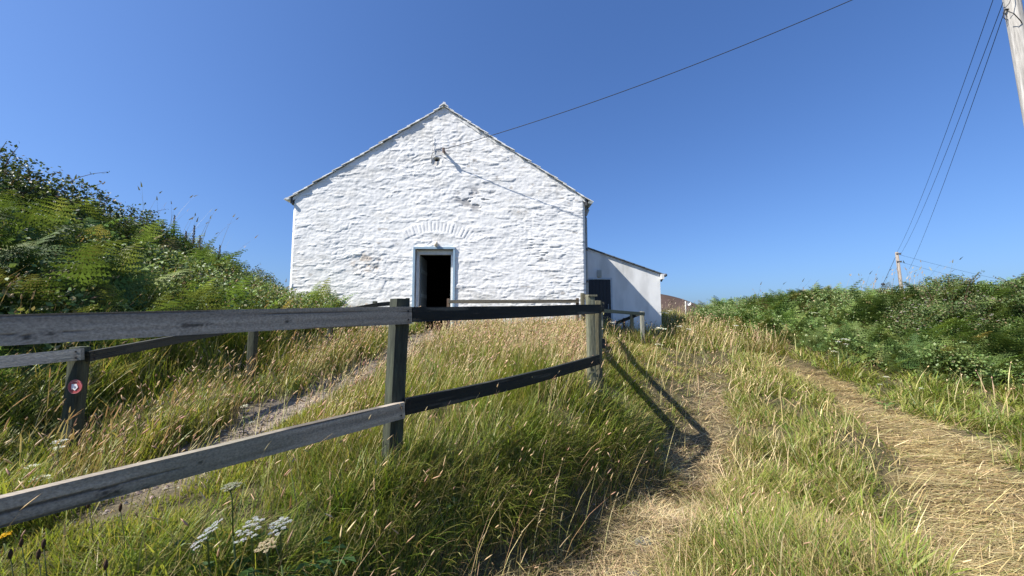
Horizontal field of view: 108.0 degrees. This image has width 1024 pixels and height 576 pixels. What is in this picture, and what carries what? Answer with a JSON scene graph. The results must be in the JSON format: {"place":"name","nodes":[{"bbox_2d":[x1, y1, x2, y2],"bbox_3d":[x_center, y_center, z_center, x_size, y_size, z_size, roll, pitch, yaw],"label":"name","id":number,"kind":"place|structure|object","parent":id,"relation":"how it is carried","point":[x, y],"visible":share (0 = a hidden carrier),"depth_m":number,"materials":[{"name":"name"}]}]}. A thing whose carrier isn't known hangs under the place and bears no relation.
{"place":"outdoors","nodes":[
{"label":"outdoors","id":0,"kind":"place"},
{"bbox_2d":[4,173,960,314],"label":"tall grass","id":1,"kind":"structure","parent":0,"point":[75,177],"depth_m":10.81,"materials":[{"name":"plant"}]},
{"bbox_2d":[0,261,1023,575],"bbox_3d":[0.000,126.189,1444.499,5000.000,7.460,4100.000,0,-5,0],"label":"ground","id":2,"kind":"structure","parent":0,"point":[500,553],"depth_m":3.83,"materials":[{"name":"soil"}]},
{"bbox_2d":[0,531,11,558],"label":"ragwort","id":3,"kind":"object","parent":2,"relation":"on","point":[4,536],"visible":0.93,"depth_m":1.80,"materials":[{"name":"yellow plant"}]},
{"bbox_2d":[8,549,13,575],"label":"ribwort","id":4,"kind":"object","parent":2,"relation":"on","point":[10,553],"visible":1,"depth_m":1.42,"materials":[{"name":"brown plant"}]},
{"bbox_2d":[19,538,26,575],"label":"ribwort","id":5,"kind":"object","parent":2,"relation":"on","point":[21,542],"visible":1,"depth_m":1.53,"materials":[{"name":"brown plant"}]},
{"bbox_2d":[36,549,40,575],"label":"ribwort","id":6,"kind":"object","parent":2,"relation":"on","point":[38,553],"visible":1,"depth_m":1.40,"materials":[{"name":"brown plant"}]},
{"bbox_2d":[28,474,50,485],"bbox_3d":[-2.810,1.260,2.201,0.101,0.286,0.088,-4,-6,36],"label":"cow parsley","id":7,"kind":"object","parent":2,"relation":"on","point":[40,479],"visible":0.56,"depth_m":2.21,"materials":[{"name":"white plant"}]},
{"bbox_2d":[41,538,46,575],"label":"ribwort","id":8,"kind":"object","parent":2,"relation":"on","point":[43,543],"visible":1,"depth_m":1.42,"materials":[{"name":"brown plant"}]},
{"bbox_2d":[53,439,68,465],"bbox_3d":[-3.219,1.214,2.638,0.081,0.283,0.182,5,-7,-44],"label":"cow parsley","id":9,"kind":"object","parent":2,"relation":"on","point":[58,446],"visible":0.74,"depth_m":2.61,"materials":[{"name":"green plant"}]},
{"bbox_2d":[0,140,136,240],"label":"bramble bush","id":10,"kind":"object","parent":2,"relation":"on","point":[20,184],"visible":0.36,"depth_m":6.13,"materials":[{"name":"green plant"}]},
{"bbox_2d":[50,180,118,205],"bbox_3d":[-9.345,-1.467,7.295,2.663,1.287,2.348,0,-5,0],"label":"bramble bush","id":11,"kind":"object","parent":2,"relation":"on","point":[91,196],"depth_m":7.38,"materials":[{"name":"green plant"}]},
{"bbox_2d":[86,504,93,557],"bbox_3d":[-1.949,1.138,1.720,0.013,0.310,0.043,-4,-7,41],"label":"ribwort","id":12,"kind":"object","parent":2,"relation":"on","point":[88,506],"visible":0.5,"depth_m":1.72,"materials":[{"name":"green plant"}]},
{"bbox_2d":[103,559,107,575],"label":"ribwort","id":13,"kind":"object","parent":2,"relation":"on","point":[105,565],"visible":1,"depth_m":1.37,"materials":[{"name":"brown plant"}]},
{"bbox_2d":[118,503,124,574],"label":"ribwort","id":14,"kind":"object","parent":2,"relation":"on","point":[120,507],"visible":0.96,"depth_m":1.67,"materials":[{"name":"green plant"}]},
{"bbox_2d":[80,192,177,247],"bbox_3d":[-8.314,-1.292,7.628,2.130,1.358,1.966,0,-5,0],"label":"bramble bush","id":15,"kind":"object","parent":2,"relation":"on","point":[145,211],"visible":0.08,"depth_m":7.70,"materials":[{"name":"green plant"}]},
{"bbox_2d":[0,177,352,397],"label":"bracken","id":16,"kind":"object","parent":2,"relation":"on","point":[103,272],"visible":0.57,"depth_m":4.92,"materials":[{"name":"green plant"}]},
{"bbox_2d":[156,548,212,575],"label":"dock plant","id":17,"kind":"object","parent":2,"relation":"on","point":[183,565],"visible":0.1,"depth_m":1.71,"materials":[{"name":"green plant"}]},
{"bbox_2d":[191,225,194,245],"bbox_3d":[-7.652,-0.899,8.913,0.079,1.248,0.082,3,-6,-35],"label":"foxglove","id":18,"kind":"object","parent":2,"relation":"on","point":[193,236],"visible":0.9,"depth_m":8.93,"materials":[{"name":"green plant"}]},
{"bbox_2d":[0,298,409,458],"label":"fence","id":19,"kind":"object","parent":2,"relation":"on","point":[78,359],"visible":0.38,"depth_m":2.94,"materials":[{"name":"grey wood"}]},
{"bbox_2d":[68,380,82,393],"bbox_3d":[-3.392,0.766,2.886,0.106,0.106,0.012,0,-5,0],"label":"waymarker","id":20,"kind":"object","parent":19,"relation":"attached to","point":[75,386],"visible":1,"depth_m":2.88,"materials":[{"name":"plastic"}]},
{"bbox_2d":[183,236,233,265],"bbox_3d":[-7.832,-0.742,9.115,1.660,1.047,1.688,-4,-7,41],"label":"hawthorn bush","id":21,"kind":"object","parent":2,"relation":"on","point":[200,246],"visible":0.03,"depth_m":9.13,"materials":[{"name":"green plant"}]},
{"bbox_2d":[173,518,288,575],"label":"cow parsley","id":22,"kind":"object","parent":2,"relation":"on","point":[247,572],"visible":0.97,"depth_m":1.62,"materials":[{"name":"green plant"}]},
{"bbox_2d":[220,482,241,575],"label":"cow parsley","id":23,"kind":"object","parent":2,"relation":"on","point":[231,486],"visible":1,"depth_m":1.59,"materials":[{"name":"green plant"}]},
{"bbox_2d":[240,404,253,435],"bbox_3d":[-2.421,1.226,3.404,0.143,0.309,0.079,0,-5,0],"label":"cow parsley","id":24,"kind":"object","parent":2,"relation":"on","point":[251,422],"visible":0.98,"depth_m":3.40,"materials":[{"name":"green plant"}]},
{"bbox_2d":[254,537,275,575],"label":"cow parsley","id":25,"kind":"object","parent":2,"relation":"on","point":[265,548],"visible":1,"depth_m":1.44,"materials":[{"name":"white plant"}]},
{"bbox_2d":[200,516,331,575],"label":"cow parsley","id":26,"kind":"object","parent":2,"relation":"on","point":[301,565],"visible":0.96,"depth_m":1.61,"materials":[{"name":"green plant"}]},
{"bbox_2d":[246,264,285,294],"bbox_3d":[-7.623,-0.197,10.660,2.007,1.038,1.880,3,-6,-28],"label":"hawthorn bush","id":27,"kind":"object","parent":2,"relation":"on","point":[267,276],"visible":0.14,"depth_m":10.89,"materials":[{"name":"green plant"}]},
{"bbox_2d":[228,517,355,575],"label":"cow parsley","id":28,"kind":"object","parent":2,"relation":"on","point":[329,537],"visible":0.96,"depth_m":1.68,"materials":[{"name":"green plant"}]},
{"bbox_2d":[0,294,600,527],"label":"fence","id":29,"kind":"object","parent":2,"relation":"on","point":[398,316],"visible":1,"depth_m":2.02,"materials":[{"name":"grey wood"}]},
{"bbox_2d":[285,533,335,575],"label":"dock plant","id":30,"kind":"object","parent":2,"relation":"on","point":[302,559],"visible":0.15,"depth_m":1.88,"materials":[{"name":"green plant"}]},
{"bbox_2d":[348,529,377,570],"bbox_3d":[-0.846,1.444,2.049,0.179,0.132,0.292,3,-6,-31],"label":"dock plant","id":31,"kind":"object","parent":2,"relation":"on","point":[365,546],"visible":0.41,"depth_m":2.04,"materials":[{"name":"green plant"}]},
{"bbox_2d":[15,330,730,575],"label":"gravel","id":32,"kind":"structure","parent":2,"relation":"on","point":[167,486],"depth_m":3.67,"materials":[{"name":"grey gravel"}]},
{"bbox_2d":[284,102,593,331],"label":"stone building","id":33,"kind":"structure","parent":2,"relation":"on","point":[417,213],"depth_m":10.20,"materials":[{"name":"stone"}]},
{"bbox_2d":[419,256,426,326],"bbox_3d":[-2.616,0.167,10.961,0.055,2.088,0.820,0,-5,-1],"label":"door","id":34,"kind":"structure","parent":33,"relation":"in","point":[423,262],"depth_m":10.86,"materials":[{"name":"paint"}]},
{"bbox_2d":[445,0,851,148],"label":"overhead wire","id":35,"kind":"object","parent":33,"relation":"attached to","point":[657,78],"visible":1,"depth_m":8.73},
{"bbox_2d":[430,497,463,511],"bbox_3d":[-0.455,1.506,2.538,0.248,0.148,0.271,0,-5,0],"label":"dock plant","id":36,"kind":"object","parent":2,"relation":"on","point":[449,505],"visible":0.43,"depth_m":2.52,"materials":[{"name":"green plant"}]},
{"bbox_2d":[0,223,1023,575],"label":"grass","id":37,"kind":"structure","parent":2,"relation":"on","point":[342,501],"depth_m":3.15,"materials":[{"name":"green plant"}]},
{"bbox_2d":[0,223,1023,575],"bbox_3d":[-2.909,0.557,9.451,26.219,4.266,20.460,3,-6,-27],"label":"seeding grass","id":38,"kind":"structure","parent":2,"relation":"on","point":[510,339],"depth_m":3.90,"materials":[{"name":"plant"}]},
{"bbox_2d":[0,197,1023,403],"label":"undergrowth","id":39,"kind":"object","parent":2,"relation":"on","point":[186,260],"visible":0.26,"depth_m":7.39,"materials":[{"name":"green plant"}]},
{"bbox_2d":[446,298,578,333],"bbox_3d":[0.056,0.844,8.915,3.209,1.230,0.122,1,-5,-6],"label":"fence","id":40,"kind":"object","parent":2,"relation":"on","point":[576,301],"visible":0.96,"depth_m":8.90,"materials":[{"name":"grey wood"}]},
{"bbox_2d":[580,293,604,393],"bbox_3d":[1.458,0.866,7.003,0.153,1.875,4.641,-1,-5,8],"label":"fence","id":41,"kind":"object","parent":2,"relation":"on","point":[600,343],"visible":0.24,"depth_m":4.73,"materials":[{"name":"grey wood"}]},
{"bbox_2d":[601,309,644,343],"bbox_3d":[3.198,1.209,10.448,1.018,1.252,2.746,-2,-5,24],"label":"fence","id":42,"kind":"object","parent":2,"relation":"on","point":[633,315],"visible":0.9,"depth_m":10.40,"materials":[{"name":"grey wood"}]},
{"bbox_2d":[588,247,666,331],"bbox_3d":[3.660,0.545,15.252,3.120,3.730,5.715,0,-5,0],"label":"lean to","id":43,"kind":"object","parent":2,"relation":"on","point":[616,283],"visible":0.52,"depth_m":12.53,"materials":[{"name":"paint"}]},
{"bbox_2d":[588,278,612,325],"bbox_3d":[2.942,0.612,12.453,0.856,1.916,0.080,0,-5,0],"label":"door","id":44,"kind":"structure","parent":43,"relation":"in","point":[601,287],"depth_m":12.50,"materials":[{"name":"paint"}]},
{"bbox_2d":[626,570,639,575],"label":"stone","id":45,"kind":"object","parent":2,"relation":"on","point":[629,571],"visible":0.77,"depth_m":2.68,"materials":[{"name":"beige stone"}]},
{"bbox_2d":[259,345,1023,575],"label":"straw","id":46,"kind":"object","parent":2,"relation":"on","point":[950,531],"visible":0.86,"depth_m":3.48,"materials":[{"name":"beige plant"}]},
{"bbox_2d":[635,536,651,544],"bbox_3d":[1.044,2.013,2.957,0.142,0.046,0.110,-1,-5,12],"label":"stone","id":47,"kind":"object","parent":2,"relation":"on","point":[643,540],"visible":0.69,"depth_m":2.93,"materials":[{"name":"grey stone"}]},
{"bbox_2d":[685,274,1023,390],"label":"bracken","id":48,"kind":"object","parent":2,"relation":"on","point":[999,340],"visible":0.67,"depth_m":9.27,"materials":[{"name":"green plant"}]},
{"bbox_2d":[874,402,898,410],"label":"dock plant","id":49,"kind":"object","parent":2,"relation":"on","point":[887,405],"visible":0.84,"depth_m":6.64,"materials":[{"name":"green plant"}]},
{"bbox_2d":[895,252,902,288],"bbox_3d":[27.343,0.945,26.010,0.485,6.996,0.240,0,-5,0],"label":"utility pole","id":50,"kind":"object","parent":2,"relation":"on","point":[898,261],"visible":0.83,"depth_m":26.16,"materials":[{"name":"brown wood"}]},
{"bbox_2d":[903,3,1002,249],"bbox_3d":[18.458,-3.952,16.710,0.010,1.384,26.534,-5,-7,43],"label":"overhead wire","id":51,"kind":"object","parent":50,"relation":"attached to","point":[964,104],"visible":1,"depth_m":9.57,"materials":[{"name":"black metal"}]},
{"bbox_2d":[879,280,1023,335],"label":"bramble bush","id":52,"kind":"object","parent":2,"relation":"on","point":[956,311],"visible":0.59,"depth_m":8.97,"materials":[{"name":"green plant"}]},
{"bbox_2d":[913,270,997,301],"bbox_3d":[12.438,0.116,10.496,2.467,1.113,1.812,0,-5,0],"label":"bramble bush","id":53,"kind":"object","parent":2,"relation":"on","point":[935,281],"visible":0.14,"depth_m":10.46,"materials":[{"name":"green plant"}]},
{"bbox_2d":[974,274,1023,317],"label":"bramble bush","id":54,"kind":"object","parent":2,"relation":"on","point":[1019,297],"visible":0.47,"depth_m":8.78,"materials":[{"name":"green plant"}]},
{"bbox_2d":[1002,0,1023,125],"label":"utility pole","id":55,"kind":"object","parent":2,"relation":"on","point":[1014,14],"visible":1,"depth_m":7.01,"materials":[{"name":"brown wood"}]},
{"bbox_2d":[897,0,992,251],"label":"overhead wire","id":56,"kind":"object","parent":55,"relation":"attached to","point":[954,109],"visible":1,"depth_m":10.18,"materials":[{"name":"black metal"}]},
{"bbox_2d":[909,11,1004,268],"bbox_3d":[18.448,-3.322,16.405,0.010,2.390,26.128,-5,-7,44],"label":"overhead wire","id":57,"kind":"object","parent":55,"relation":"attached to","point":[967,117],"visible":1,"depth_m":9.60,"materials":[{"name":"black metal"}]},
{"bbox_2d":[0,0,1023,305],"label":"sky","id":58,"kind":"structure","parent":0,"point":[808,149],"materials":[{"name":"blue"}]},
{"bbox_2d":[661,294,701,313],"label":"hill","id":59,"kind":"structure","parent":0,"point":[667,299],"depth_m":231.96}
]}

